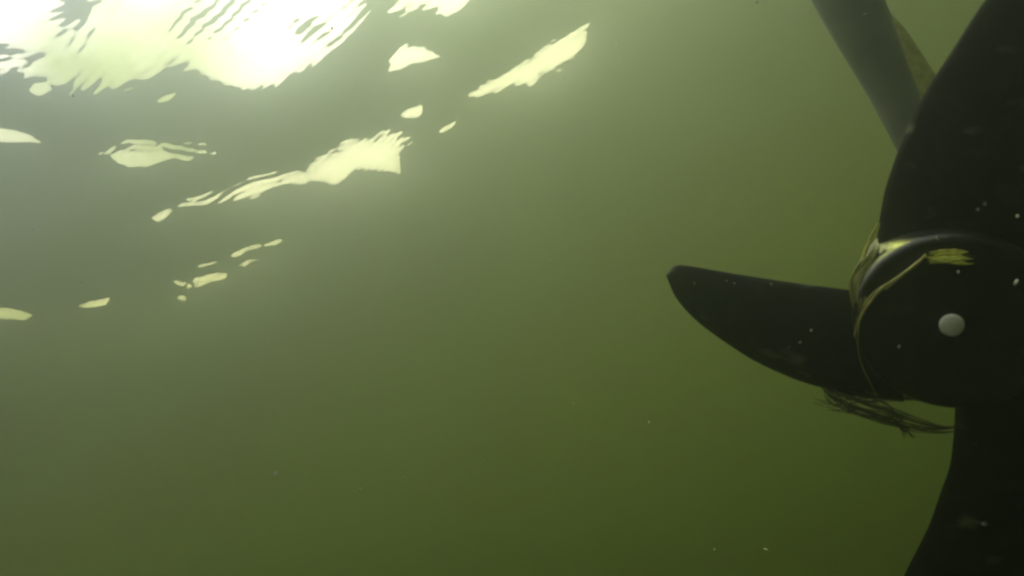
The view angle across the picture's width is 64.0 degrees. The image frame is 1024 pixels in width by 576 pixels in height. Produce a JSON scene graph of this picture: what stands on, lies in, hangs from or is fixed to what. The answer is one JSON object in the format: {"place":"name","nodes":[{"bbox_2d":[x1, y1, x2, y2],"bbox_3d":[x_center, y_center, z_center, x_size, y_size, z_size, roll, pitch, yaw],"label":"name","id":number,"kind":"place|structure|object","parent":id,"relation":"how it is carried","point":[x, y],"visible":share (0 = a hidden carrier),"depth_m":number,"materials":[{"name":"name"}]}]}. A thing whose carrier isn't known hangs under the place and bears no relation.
{"place":"outdoors","nodes":[
{"label":"outdoors","id":0,"kind":"place"},
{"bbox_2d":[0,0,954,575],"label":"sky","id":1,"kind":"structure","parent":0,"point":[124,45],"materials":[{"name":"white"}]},
{"bbox_2d":[0,0,983,575],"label":"water","id":2,"kind":"structure","parent":0,"point":[190,428],"depth_m":3.11,"materials":[{"name":"green liquid"}]},
{"bbox_2d":[25,0,1018,570],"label":"drifting specks","id":3,"kind":"object","parent":2,"relation":"on","point":[551,260],"visible":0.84,"depth_m":0.48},
{"bbox_2d":[613,416,954,575],"bbox_3d":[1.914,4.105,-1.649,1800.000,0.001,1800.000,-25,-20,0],"label":"lake bed","id":4,"kind":"object","parent":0,"point":[902,481],"depth_m":119.05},
{"bbox_2d":[666,0,1023,575],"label":"boat propeller","id":5,"kind":"object","parent":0,"point":[954,127],"visible":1,"depth_m":0.29,"materials":[{"name":"black metal"}]},
{"bbox_2d":[849,244,883,314],"bbox_3d":[0.131,-0.002,0.301,0.022,0.022,0.005,-35,-22,26],"label":"water weed","id":6,"kind":"object","parent":5,"relation":"attached to","point":[862,267],"visible":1,"depth_m":0.30,"materials":[{"name":"green plant"}]},
{"bbox_2d":[856,223,879,273],"bbox_3d":[0.134,-0.009,0.306,0.004,0.022,0.026,-9,-25,-37],"label":"water weed","id":7,"kind":"object","parent":5,"relation":"attached to","point":[868,244],"visible":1,"depth_m":0.30,"materials":[{"name":"green plant"}]},
{"bbox_2d":[813,381,953,438],"bbox_3d":[0.142,0.043,0.319,0.043,0.046,0.020,-29,-20,11],"label":"weed tangle","id":8,"kind":"object","parent":5,"relation":"attached to","point":[850,408],"visible":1,"depth_m":0.32,"materials":[{"name":"green plant"}]},
{"bbox_2d":[854,254,926,393],"bbox_3d":[0.137,0.015,0.294,0.007,0.034,0.047,-10,-25,-35],"label":"water weed","id":9,"kind":"object","parent":5,"relation":"attached to","point":[897,278],"visible":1,"depth_m":0.29,"materials":[{"name":"green plant"}]},
{"bbox_2d":[926,249,974,264],"bbox_3d":[0.150,-0.010,0.280,0.012,0.011,0.006,-25,-20,0],"label":"water weed","id":10,"kind":"object","parent":5,"relation":"attached to","point":[951,256],"visible":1,"depth_m":0.28,"materials":[{"name":"green plant"}]}
]}

